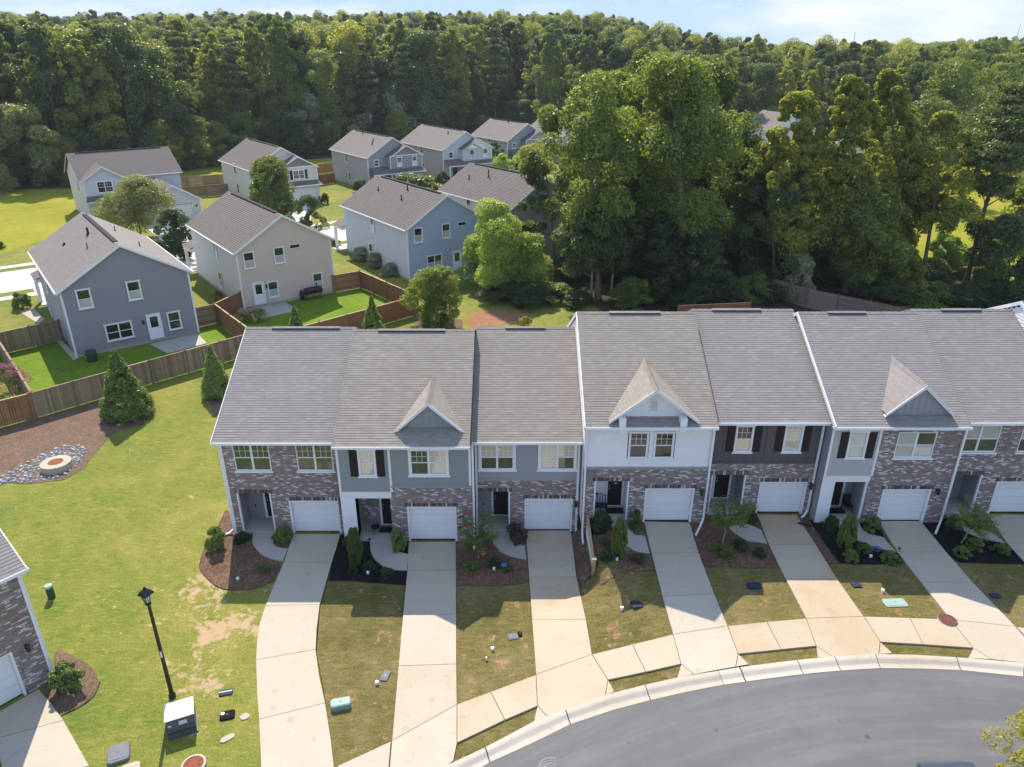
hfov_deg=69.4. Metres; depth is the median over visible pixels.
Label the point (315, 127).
bushy tree
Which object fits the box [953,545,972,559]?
shrub
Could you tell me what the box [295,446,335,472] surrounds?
window
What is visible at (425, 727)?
driveway
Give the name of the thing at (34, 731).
driveway
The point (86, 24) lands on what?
pine tree
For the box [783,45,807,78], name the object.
tulip tree
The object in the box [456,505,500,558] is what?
young tree
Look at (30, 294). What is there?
sidewalk
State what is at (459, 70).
tulip tree
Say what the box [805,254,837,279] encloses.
undergrowth shrub
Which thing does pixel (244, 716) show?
stone slab
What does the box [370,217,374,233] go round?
window
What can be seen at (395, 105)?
willow tree
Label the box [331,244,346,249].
walkway
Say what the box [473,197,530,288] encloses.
vine covered tree
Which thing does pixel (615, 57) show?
tulip tree
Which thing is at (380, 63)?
oak tree
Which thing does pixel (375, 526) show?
patio table
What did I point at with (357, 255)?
shrub
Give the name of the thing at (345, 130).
cedar tree
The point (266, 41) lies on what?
tulip tree
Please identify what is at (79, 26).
tulip tree
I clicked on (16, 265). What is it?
sidewalk
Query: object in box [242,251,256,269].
window
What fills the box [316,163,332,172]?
fence
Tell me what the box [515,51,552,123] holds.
tulip tree
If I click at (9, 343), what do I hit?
fence
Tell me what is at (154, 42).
oak tree
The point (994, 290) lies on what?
undergrowth shrub
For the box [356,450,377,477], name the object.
window
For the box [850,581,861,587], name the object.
valve lid
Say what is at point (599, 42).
oak tree
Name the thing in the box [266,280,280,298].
window
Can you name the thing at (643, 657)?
sidewalk
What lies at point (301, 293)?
smoker
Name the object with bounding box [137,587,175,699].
street lamp
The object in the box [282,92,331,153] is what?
bushy tree
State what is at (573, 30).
tulip tree
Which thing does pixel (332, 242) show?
shrub
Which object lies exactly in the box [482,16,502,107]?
tulip tree
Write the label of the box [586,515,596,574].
divider wall
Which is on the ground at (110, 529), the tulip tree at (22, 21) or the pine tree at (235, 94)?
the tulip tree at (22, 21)
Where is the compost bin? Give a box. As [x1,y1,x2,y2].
[84,349,97,361]
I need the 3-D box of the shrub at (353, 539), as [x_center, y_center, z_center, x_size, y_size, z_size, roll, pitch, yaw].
[-7.305,7.498,34.397,0.818,2.131,0.813,-5,25,-12]
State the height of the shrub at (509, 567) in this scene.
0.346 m
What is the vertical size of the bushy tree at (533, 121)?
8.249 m
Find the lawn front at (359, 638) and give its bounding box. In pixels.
[317,512,1023,766]
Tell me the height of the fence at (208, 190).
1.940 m
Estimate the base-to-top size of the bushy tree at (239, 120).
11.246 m
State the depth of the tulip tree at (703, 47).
210.60 m
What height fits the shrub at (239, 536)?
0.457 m
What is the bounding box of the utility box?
[330,696,350,711]
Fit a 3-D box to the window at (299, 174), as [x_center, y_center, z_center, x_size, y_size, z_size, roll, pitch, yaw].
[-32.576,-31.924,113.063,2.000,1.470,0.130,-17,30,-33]
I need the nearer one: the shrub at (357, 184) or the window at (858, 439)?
the window at (858, 439)
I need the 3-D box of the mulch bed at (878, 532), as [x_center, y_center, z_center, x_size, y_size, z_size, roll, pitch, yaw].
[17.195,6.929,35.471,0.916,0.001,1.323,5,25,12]
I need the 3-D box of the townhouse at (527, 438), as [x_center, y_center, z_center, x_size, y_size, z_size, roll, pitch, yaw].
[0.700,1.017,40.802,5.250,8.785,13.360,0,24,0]
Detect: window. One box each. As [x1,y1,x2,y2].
[47,301,52,317]
[74,288,94,310]
[95,180,113,193]
[103,320,135,342]
[124,279,143,301]
[166,310,182,330]
[212,243,217,258]
[217,270,223,288]
[232,446,272,472]
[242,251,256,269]
[265,493,271,515]
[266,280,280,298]
[272,246,286,264]
[289,243,299,248]
[292,169,305,179]
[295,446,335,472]
[311,272,323,287]
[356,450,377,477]
[368,242,372,255]
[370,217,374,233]
[374,159,379,166]
[396,157,402,166]
[407,450,449,476]
[412,155,416,165]
[413,227,422,243]
[426,253,442,268]
[441,223,450,238]
[448,152,453,158]
[457,221,465,225]
[466,200,470,207]
[469,149,474,158]
[478,445,516,471]
[483,148,487,157]
[537,445,577,471]
[626,431,650,459]
[651,431,675,459]
[732,426,755,453]
[780,426,805,453]
[843,430,870,459]
[891,432,937,459]
[958,426,1002,453]
[1014,429,1023,453]
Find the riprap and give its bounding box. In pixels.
[0,444,87,484]
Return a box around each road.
[0,195,574,291]
[483,668,1023,766]
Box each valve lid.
[107,741,129,766]
[122,761,140,766]
[219,688,232,696]
[219,709,234,720]
[380,670,390,681]
[507,633,518,640]
[630,600,643,607]
[746,582,761,589]
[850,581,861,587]
[882,598,907,607]
[989,593,1000,598]
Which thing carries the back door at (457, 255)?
in the house at (408, 230)
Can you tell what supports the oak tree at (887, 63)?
on the ground at (110, 529)
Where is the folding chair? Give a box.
[840,494,852,512]
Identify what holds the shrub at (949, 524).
on the mulch bed at (949, 541)
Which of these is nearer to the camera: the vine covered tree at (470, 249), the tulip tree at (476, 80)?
the vine covered tree at (470, 249)
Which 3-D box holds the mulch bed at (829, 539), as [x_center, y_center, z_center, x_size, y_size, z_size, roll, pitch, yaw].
[16.034,7.354,34.547,3.122,0.001,3.450,0,24,0]
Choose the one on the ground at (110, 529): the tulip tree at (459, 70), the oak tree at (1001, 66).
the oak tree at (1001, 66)
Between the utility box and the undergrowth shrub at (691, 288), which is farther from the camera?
the undergrowth shrub at (691, 288)
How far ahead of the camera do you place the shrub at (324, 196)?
113.68 m
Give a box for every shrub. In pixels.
[0,362,33,398]
[11,292,31,309]
[48,659,85,694]
[178,251,191,260]
[204,525,225,552]
[212,290,222,301]
[233,531,251,544]
[234,306,269,322]
[257,564,270,574]
[271,525,291,544]
[320,193,328,204]
[331,237,341,245]
[342,536,346,546]
[346,527,363,565]
[347,562,358,573]
[351,179,365,189]
[351,246,368,261]
[361,560,376,572]
[366,252,382,268]
[379,262,399,276]
[380,566,394,579]
[391,527,407,552]
[393,172,443,190]
[433,172,451,182]
[463,560,479,572]
[475,278,529,301]
[487,556,502,568]
[500,562,513,572]
[506,522,528,545]
[513,281,553,308]
[518,316,532,325]
[532,253,554,284]
[534,281,570,308]
[549,250,587,281]
[557,289,594,309]
[589,257,633,282]
[589,509,613,534]
[598,549,612,560]
[600,537,611,547]
[607,276,653,310]
[611,516,627,559]
[629,509,640,530]
[630,553,644,563]
[645,281,677,302]
[659,291,691,310]
[683,278,721,306]
[701,261,737,279]
[702,274,745,303]
[711,542,733,560]
[724,274,771,303]
[734,538,748,551]
[739,508,758,523]
[752,547,765,558]
[764,284,785,304]
[768,257,801,277]
[778,253,816,299]
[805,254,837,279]
[818,262,875,285]
[821,514,839,531]
[836,513,858,549]
[842,548,858,563]
[850,271,918,308]
[853,542,872,553]
[862,515,881,533]
[879,550,901,566]
[902,280,959,308]
[924,257,955,280]
[932,245,971,262]
[934,280,988,308]
[944,514,963,530]
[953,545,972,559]
[955,262,1003,280]
[965,537,983,552]
[968,235,1008,246]
[978,278,1023,308]
[988,543,1011,555]
[997,273,1023,300]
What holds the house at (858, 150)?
on the meadow at (993, 210)
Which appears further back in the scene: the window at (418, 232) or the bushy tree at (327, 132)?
the bushy tree at (327, 132)
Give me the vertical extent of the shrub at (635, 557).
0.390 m
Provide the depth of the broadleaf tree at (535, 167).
80.55 m
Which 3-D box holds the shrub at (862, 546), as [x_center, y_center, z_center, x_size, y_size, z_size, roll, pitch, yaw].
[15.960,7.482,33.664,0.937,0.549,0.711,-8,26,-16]
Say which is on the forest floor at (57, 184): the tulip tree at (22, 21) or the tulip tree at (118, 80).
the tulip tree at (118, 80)
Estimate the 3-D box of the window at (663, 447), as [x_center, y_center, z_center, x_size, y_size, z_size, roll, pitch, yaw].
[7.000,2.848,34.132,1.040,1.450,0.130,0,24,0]
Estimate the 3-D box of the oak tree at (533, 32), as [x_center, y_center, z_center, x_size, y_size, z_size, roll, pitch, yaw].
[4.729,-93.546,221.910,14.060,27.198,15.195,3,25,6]
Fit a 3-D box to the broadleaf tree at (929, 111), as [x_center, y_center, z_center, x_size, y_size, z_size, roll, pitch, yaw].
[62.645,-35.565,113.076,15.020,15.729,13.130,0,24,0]
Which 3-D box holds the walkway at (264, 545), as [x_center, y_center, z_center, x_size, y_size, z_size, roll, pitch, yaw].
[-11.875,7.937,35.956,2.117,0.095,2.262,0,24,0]
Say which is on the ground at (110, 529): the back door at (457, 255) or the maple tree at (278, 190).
the maple tree at (278, 190)
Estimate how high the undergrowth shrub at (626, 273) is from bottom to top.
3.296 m
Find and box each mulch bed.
[0,400,155,483]
[42,651,97,712]
[200,509,280,588]
[209,375,230,417]
[274,533,292,548]
[329,535,406,584]
[399,541,409,553]
[415,317,461,328]
[456,532,528,584]
[465,310,529,326]
[510,531,526,544]
[571,530,590,583]
[593,523,653,584]
[628,522,645,535]
[690,517,777,567]
[744,518,761,528]
[797,515,837,562]
[809,520,902,564]
[859,521,883,536]
[922,518,1023,563]
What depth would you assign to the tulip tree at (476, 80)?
193.98 m
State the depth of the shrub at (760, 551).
33.35 m
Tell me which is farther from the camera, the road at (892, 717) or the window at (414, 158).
the window at (414, 158)
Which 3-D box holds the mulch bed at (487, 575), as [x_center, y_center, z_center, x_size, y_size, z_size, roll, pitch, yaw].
[-0.975,8.219,35.301,3.591,0.001,4.218,0,24,0]
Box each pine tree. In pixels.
[3,54,36,175]
[77,19,97,54]
[121,94,222,160]
[167,36,201,115]
[199,27,218,99]
[215,33,230,87]
[218,36,253,138]
[229,22,244,82]
[331,50,353,125]
[353,41,378,125]
[392,43,417,126]
[481,28,507,118]
[732,51,750,111]
[860,56,877,99]
[952,80,1023,282]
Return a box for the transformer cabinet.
[164,696,197,740]
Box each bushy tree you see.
[0,102,60,191]
[0,141,26,187]
[23,135,66,182]
[43,135,81,184]
[74,134,112,151]
[107,136,133,149]
[141,120,187,166]
[175,114,216,168]
[177,132,214,168]
[202,120,238,166]
[220,111,260,151]
[258,128,284,147]
[266,116,310,155]
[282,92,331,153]
[302,123,330,153]
[317,126,340,154]
[345,124,361,134]
[365,126,382,134]
[383,110,411,140]
[402,126,416,137]
[424,113,444,126]
[441,102,471,132]
[450,101,481,131]
[462,118,481,132]
[476,115,488,128]
[507,99,536,122]
[528,110,545,124]
[549,102,575,115]
[813,116,832,139]
[822,122,834,143]
[858,125,871,138]
[949,152,966,161]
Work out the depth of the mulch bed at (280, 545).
36.10 m
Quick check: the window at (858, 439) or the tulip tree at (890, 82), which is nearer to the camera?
the window at (858, 439)
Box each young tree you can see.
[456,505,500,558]
[704,495,759,542]
[950,492,1004,542]
[980,709,1023,766]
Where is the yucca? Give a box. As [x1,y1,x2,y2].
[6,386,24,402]
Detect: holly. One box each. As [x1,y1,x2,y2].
[97,349,155,422]
[200,344,229,400]
[288,305,302,325]
[361,296,384,328]
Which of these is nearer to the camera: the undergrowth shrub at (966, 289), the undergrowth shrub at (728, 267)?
the undergrowth shrub at (966, 289)
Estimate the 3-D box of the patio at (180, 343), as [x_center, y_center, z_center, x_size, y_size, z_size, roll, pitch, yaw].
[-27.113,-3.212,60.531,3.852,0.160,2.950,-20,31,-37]
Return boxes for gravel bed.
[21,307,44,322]
[56,340,77,359]
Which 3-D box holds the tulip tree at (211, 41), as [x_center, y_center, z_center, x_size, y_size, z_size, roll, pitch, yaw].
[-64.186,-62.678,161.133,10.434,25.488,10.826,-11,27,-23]
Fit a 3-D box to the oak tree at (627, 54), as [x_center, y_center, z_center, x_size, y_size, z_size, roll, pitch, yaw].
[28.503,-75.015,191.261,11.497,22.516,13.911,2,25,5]
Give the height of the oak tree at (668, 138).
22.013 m
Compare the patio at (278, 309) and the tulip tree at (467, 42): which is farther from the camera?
the tulip tree at (467, 42)
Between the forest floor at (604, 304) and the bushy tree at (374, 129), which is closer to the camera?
the forest floor at (604, 304)
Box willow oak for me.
[89,173,177,233]
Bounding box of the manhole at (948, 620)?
[937,614,957,626]
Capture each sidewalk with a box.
[0,189,566,268]
[0,244,346,300]
[338,742,390,766]
[457,675,536,743]
[592,635,680,680]
[728,619,815,654]
[864,617,972,648]
[1017,627,1023,635]
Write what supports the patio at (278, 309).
on the lawn at (314, 309)
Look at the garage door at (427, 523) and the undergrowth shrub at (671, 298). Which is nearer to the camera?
the garage door at (427, 523)
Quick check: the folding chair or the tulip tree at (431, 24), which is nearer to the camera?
the folding chair
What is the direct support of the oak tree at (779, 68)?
on the ground at (110, 529)
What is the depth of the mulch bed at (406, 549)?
35.74 m
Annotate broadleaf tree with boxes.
[516,150,574,253]
[541,153,614,255]
[550,193,632,296]
[584,187,649,299]
[587,165,702,276]
[631,210,688,297]
[638,160,703,270]
[669,171,729,262]
[677,224,732,300]
[692,156,769,274]
[729,172,804,283]
[741,159,812,273]
[798,152,864,280]
[818,172,912,297]
[846,150,892,257]
[874,236,929,295]
[883,96,986,199]
[917,57,1022,169]
[929,233,968,270]
[963,214,1023,304]
[968,68,1023,171]
[995,170,1023,255]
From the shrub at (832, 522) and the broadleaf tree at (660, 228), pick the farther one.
the broadleaf tree at (660, 228)
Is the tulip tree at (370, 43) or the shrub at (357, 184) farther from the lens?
the tulip tree at (370, 43)
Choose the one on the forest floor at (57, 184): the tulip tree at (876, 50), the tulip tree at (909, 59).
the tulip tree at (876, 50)
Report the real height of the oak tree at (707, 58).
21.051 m
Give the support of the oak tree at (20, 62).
on the forest floor at (57, 184)
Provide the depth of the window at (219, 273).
72.27 m
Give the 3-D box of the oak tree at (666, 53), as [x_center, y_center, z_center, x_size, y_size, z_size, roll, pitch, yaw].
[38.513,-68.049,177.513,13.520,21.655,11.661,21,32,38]
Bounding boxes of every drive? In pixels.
[146,222,189,243]
[279,204,310,221]
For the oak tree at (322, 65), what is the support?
on the forest floor at (57, 184)
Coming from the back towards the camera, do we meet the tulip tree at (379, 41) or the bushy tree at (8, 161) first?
the tulip tree at (379, 41)
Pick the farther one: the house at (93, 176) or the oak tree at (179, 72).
the oak tree at (179, 72)
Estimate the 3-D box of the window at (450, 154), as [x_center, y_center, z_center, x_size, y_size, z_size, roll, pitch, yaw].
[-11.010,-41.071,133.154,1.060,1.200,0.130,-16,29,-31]
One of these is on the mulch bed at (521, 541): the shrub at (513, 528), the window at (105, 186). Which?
the shrub at (513, 528)
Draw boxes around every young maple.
[153,208,191,257]
[293,194,329,230]
[490,141,505,166]
[492,153,519,171]
[515,143,556,180]
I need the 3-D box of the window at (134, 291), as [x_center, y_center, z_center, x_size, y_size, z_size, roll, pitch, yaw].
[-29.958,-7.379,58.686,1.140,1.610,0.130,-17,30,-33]
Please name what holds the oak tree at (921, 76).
on the ground at (110, 529)
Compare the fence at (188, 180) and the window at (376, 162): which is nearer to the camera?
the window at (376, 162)
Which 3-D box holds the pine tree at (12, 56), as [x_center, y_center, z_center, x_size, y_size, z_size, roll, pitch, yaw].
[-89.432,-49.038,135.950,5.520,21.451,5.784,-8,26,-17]
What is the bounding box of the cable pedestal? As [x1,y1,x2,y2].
[44,583,55,599]
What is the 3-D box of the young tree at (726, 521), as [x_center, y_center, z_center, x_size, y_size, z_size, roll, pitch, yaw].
[9.977,6.393,33.845,2.350,2.560,2.222,0,24,0]
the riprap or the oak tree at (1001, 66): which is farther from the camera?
the oak tree at (1001, 66)
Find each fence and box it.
[0,319,64,351]
[0,342,32,404]
[0,392,35,426]
[29,335,242,417]
[180,174,223,186]
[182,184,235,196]
[195,303,217,326]
[214,291,243,314]
[214,304,246,335]
[303,295,418,328]
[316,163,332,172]
[318,172,335,183]
[331,270,360,292]
[359,270,413,301]
[677,301,751,311]
[739,266,908,311]
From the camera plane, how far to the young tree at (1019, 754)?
20.48 m
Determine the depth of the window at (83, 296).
56.74 m
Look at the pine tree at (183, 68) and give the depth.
145.64 m
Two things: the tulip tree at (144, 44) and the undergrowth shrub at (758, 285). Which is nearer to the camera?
the undergrowth shrub at (758, 285)
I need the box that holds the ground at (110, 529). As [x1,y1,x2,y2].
[0,145,1023,766]
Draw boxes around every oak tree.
[0,17,27,161]
[7,58,54,135]
[14,26,67,128]
[22,25,122,148]
[28,39,109,121]
[79,22,174,149]
[116,45,196,160]
[146,38,161,45]
[153,44,199,121]
[221,40,265,141]
[258,27,333,141]
[292,20,320,64]
[292,48,355,150]
[310,25,334,102]
[318,57,351,144]
[326,18,376,127]
[349,24,380,75]
[349,55,402,134]
[363,45,398,131]
[381,19,409,52]
[387,29,455,126]
[420,29,475,114]
[431,29,471,91]
[438,26,459,32]
[458,23,487,93]
[512,21,544,72]
[518,33,558,106]
[529,23,543,33]
[534,69,640,299]
[556,34,585,99]
[586,69,661,272]
[590,39,626,65]
[613,46,666,224]
[618,51,762,291]
[619,46,634,76]
[662,50,690,92]
[676,57,766,257]
[699,53,734,113]
[732,63,766,116]
[738,53,776,110]
[738,62,779,120]
[739,56,751,109]
[751,63,783,111]
[779,72,795,99]
[796,58,837,114]
[824,61,873,112]
[868,51,902,129]
[883,60,936,148]
[910,62,957,146]
[940,47,986,112]
[945,71,986,152]
[960,60,1023,127]
[986,51,1023,74]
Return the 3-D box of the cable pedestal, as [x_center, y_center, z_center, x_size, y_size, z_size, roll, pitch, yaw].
[-20.282,9.151,32.494,0.330,0.750,0.325,0,24,0]
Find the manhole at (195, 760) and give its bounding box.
[181,754,206,766]
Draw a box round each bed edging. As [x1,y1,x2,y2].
[61,681,100,715]
[199,559,275,590]
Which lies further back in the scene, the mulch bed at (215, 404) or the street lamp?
the mulch bed at (215, 404)
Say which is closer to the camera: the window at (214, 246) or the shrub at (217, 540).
the shrub at (217, 540)
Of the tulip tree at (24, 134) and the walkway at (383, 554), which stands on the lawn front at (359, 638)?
the walkway at (383, 554)
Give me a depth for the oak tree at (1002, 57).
162.93 m
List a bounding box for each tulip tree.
[0,21,50,141]
[0,33,42,179]
[0,70,40,172]
[14,18,48,125]
[53,38,128,150]
[73,24,102,119]
[104,51,149,136]
[112,27,160,114]
[159,18,205,126]
[166,53,203,120]
[191,47,215,120]
[193,31,239,149]
[199,48,239,149]
[235,20,289,139]
[250,34,291,128]
[254,13,273,55]
[262,15,312,149]
[322,26,361,124]
[346,22,387,130]
[375,38,395,76]
[381,19,420,115]
[399,49,435,109]
[419,11,445,32]
[430,28,473,128]
[454,49,486,133]
[459,33,468,47]
[466,43,488,108]
[469,29,493,115]
[479,22,493,97]
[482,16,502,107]
[483,41,519,119]
[487,21,525,109]
[507,21,533,100]
[511,16,531,57]
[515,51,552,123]
[518,37,546,114]
[530,23,574,119]
[541,46,570,108]
[561,26,584,97]
[563,27,604,102]
[572,34,599,109]
[588,38,624,109]
[593,45,627,105]
[644,42,658,52]
[695,37,713,57]
[720,53,743,111]
[728,49,745,112]
[782,53,805,80]
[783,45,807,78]
[786,61,800,85]
[791,67,806,90]
[801,62,835,135]
[803,49,826,96]
[805,74,908,292]
[812,52,840,122]
[850,39,885,106]
[864,68,939,247]
[887,53,920,138]
[898,110,989,281]
[912,46,933,87]
[930,53,937,65]
[940,46,968,143]
[958,53,994,115]
[1015,52,1023,73]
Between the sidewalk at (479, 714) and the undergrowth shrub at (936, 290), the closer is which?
the sidewalk at (479, 714)
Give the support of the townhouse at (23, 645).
on the ground at (110, 529)
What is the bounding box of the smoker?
[299,290,304,300]
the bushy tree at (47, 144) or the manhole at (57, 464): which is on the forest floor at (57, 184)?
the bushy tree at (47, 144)
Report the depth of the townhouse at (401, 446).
35.35 m
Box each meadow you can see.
[0,158,332,232]
[0,231,54,254]
[912,159,1023,267]
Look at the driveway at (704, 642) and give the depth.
30.75 m
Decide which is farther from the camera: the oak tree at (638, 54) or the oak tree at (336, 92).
the oak tree at (336, 92)
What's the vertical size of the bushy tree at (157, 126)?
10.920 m
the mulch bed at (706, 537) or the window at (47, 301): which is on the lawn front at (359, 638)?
the mulch bed at (706, 537)
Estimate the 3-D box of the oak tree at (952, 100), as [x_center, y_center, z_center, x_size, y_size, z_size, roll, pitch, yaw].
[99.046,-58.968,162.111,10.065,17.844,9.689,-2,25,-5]
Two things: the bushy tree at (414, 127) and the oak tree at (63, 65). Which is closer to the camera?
the oak tree at (63, 65)
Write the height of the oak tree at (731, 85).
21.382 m
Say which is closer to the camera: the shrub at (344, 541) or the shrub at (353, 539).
the shrub at (353, 539)
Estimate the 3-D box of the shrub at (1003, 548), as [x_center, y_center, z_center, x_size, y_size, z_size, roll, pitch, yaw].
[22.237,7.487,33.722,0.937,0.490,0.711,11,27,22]
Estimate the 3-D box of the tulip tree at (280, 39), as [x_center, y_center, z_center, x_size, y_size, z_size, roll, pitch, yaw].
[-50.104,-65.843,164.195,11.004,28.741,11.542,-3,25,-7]
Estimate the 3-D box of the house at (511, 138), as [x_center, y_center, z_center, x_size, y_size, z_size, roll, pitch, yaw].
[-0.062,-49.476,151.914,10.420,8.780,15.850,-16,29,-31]
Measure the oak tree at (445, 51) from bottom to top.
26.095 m
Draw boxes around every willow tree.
[353,82,421,135]
[399,89,447,138]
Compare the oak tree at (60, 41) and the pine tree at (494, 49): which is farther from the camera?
the pine tree at (494, 49)
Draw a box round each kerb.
[0,226,332,273]
[0,239,346,292]
[444,654,1023,766]
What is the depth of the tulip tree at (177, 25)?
160.19 m
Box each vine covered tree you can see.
[455,233,496,285]
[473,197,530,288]
[507,231,550,284]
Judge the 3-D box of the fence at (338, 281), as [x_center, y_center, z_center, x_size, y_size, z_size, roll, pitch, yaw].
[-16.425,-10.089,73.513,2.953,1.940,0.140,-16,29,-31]
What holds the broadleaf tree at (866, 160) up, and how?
on the forest floor at (604, 304)
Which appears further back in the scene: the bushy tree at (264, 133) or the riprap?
the bushy tree at (264, 133)
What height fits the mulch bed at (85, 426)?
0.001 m
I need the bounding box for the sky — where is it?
[0,0,1023,45]
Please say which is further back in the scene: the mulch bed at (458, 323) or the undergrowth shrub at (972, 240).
the undergrowth shrub at (972, 240)
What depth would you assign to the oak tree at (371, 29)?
187.77 m
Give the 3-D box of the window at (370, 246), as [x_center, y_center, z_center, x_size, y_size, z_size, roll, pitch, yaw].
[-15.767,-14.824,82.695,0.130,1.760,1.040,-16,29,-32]
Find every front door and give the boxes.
[381,498,391,523]
[453,167,456,176]
[493,492,507,514]
[607,481,621,504]
[713,475,729,496]
[831,482,843,504]
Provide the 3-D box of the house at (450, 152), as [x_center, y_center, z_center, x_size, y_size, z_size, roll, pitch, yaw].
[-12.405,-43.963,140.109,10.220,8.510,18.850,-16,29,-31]
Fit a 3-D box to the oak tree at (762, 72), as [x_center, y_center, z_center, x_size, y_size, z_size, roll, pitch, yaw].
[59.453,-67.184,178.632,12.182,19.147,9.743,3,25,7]
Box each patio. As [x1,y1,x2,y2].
[150,333,206,353]
[249,302,297,317]
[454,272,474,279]
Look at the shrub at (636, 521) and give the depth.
35.20 m
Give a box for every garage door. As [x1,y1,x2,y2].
[0,652,26,706]
[156,203,194,221]
[289,187,317,203]
[289,501,341,532]
[407,507,456,540]
[524,499,572,530]
[643,488,694,521]
[755,482,807,513]
[877,489,931,521]
[987,481,1023,513]
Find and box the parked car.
[916,761,975,766]
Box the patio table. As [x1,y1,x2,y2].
[371,524,379,534]
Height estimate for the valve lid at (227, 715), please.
0.122 m
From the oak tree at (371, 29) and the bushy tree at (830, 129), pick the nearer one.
the bushy tree at (830, 129)
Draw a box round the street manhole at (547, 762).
[537,757,555,766]
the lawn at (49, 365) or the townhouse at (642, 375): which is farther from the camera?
the lawn at (49, 365)
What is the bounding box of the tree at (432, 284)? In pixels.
[399,264,462,328]
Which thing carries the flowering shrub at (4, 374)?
on the ground at (110, 529)
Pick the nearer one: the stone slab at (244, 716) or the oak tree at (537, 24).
the stone slab at (244, 716)
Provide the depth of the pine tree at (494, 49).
191.00 m
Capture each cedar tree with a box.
[263,108,287,149]
[328,107,350,150]
[481,98,498,118]
[502,100,525,122]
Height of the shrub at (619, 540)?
2.315 m
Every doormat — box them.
[379,526,392,532]
[607,508,623,513]
[829,508,845,513]
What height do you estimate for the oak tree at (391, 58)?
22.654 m
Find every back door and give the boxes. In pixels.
[147,314,162,339]
[253,282,265,304]
[453,251,460,270]
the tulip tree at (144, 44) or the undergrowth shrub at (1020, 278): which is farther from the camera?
the tulip tree at (144, 44)
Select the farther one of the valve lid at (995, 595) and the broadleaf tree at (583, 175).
the broadleaf tree at (583, 175)
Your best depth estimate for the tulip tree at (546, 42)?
184.97 m
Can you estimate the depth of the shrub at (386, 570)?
33.80 m
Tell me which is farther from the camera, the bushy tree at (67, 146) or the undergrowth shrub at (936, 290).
the bushy tree at (67, 146)
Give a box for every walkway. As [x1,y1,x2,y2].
[34,287,46,305]
[177,258,197,270]
[252,533,287,560]
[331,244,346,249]
[370,541,407,570]
[485,531,525,559]
[611,522,649,553]
[723,516,766,543]
[839,522,895,552]
[947,515,1004,543]
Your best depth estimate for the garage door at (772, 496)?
36.31 m
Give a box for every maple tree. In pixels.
[246,155,302,219]
[752,89,842,278]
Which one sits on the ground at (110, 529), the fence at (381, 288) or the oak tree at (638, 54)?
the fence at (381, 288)
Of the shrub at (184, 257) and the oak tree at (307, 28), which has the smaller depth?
the shrub at (184, 257)
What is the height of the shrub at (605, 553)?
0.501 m
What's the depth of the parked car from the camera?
22.82 m
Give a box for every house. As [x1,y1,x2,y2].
[27,212,199,357]
[64,146,202,224]
[181,191,334,308]
[218,138,322,205]
[328,130,426,184]
[332,175,484,280]
[400,124,493,180]
[437,163,564,250]
[471,118,548,170]
[531,116,586,162]
[744,110,815,141]
[831,139,861,154]
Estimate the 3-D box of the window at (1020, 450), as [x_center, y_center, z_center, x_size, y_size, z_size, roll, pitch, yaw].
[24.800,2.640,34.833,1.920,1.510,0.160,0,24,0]
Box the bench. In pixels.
[595,493,606,512]
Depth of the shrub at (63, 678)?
27.54 m
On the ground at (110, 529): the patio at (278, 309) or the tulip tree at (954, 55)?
the tulip tree at (954, 55)
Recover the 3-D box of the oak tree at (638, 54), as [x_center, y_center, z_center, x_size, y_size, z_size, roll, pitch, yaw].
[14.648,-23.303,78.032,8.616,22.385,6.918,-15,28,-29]
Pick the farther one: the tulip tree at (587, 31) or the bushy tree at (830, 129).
the tulip tree at (587, 31)
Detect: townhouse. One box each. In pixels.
[0,529,53,706]
[210,326,358,535]
[331,329,475,548]
[471,326,582,535]
[566,311,718,543]
[687,308,830,518]
[793,311,972,533]
[903,308,1023,514]
[987,301,1023,328]
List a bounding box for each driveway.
[0,689,88,766]
[256,534,339,766]
[390,542,456,766]
[526,531,613,720]
[644,522,748,676]
[757,515,891,657]
[881,521,1023,662]
[988,515,1023,560]
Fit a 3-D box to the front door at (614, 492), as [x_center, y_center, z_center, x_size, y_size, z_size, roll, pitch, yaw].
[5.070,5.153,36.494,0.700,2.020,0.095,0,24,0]
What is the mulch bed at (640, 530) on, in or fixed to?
on the lawn front at (359, 638)
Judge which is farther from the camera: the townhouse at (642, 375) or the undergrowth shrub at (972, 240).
the undergrowth shrub at (972, 240)
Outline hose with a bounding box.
[872,546,881,551]
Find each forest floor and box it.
[0,116,884,189]
[560,233,984,312]
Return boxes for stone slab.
[219,733,234,742]
[240,713,249,719]
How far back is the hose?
33.91 m
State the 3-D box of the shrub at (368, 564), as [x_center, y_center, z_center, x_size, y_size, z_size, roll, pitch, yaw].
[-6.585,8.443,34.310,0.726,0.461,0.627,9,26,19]
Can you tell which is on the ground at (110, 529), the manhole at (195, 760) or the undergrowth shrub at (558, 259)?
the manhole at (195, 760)
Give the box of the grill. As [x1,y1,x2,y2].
[303,283,322,298]

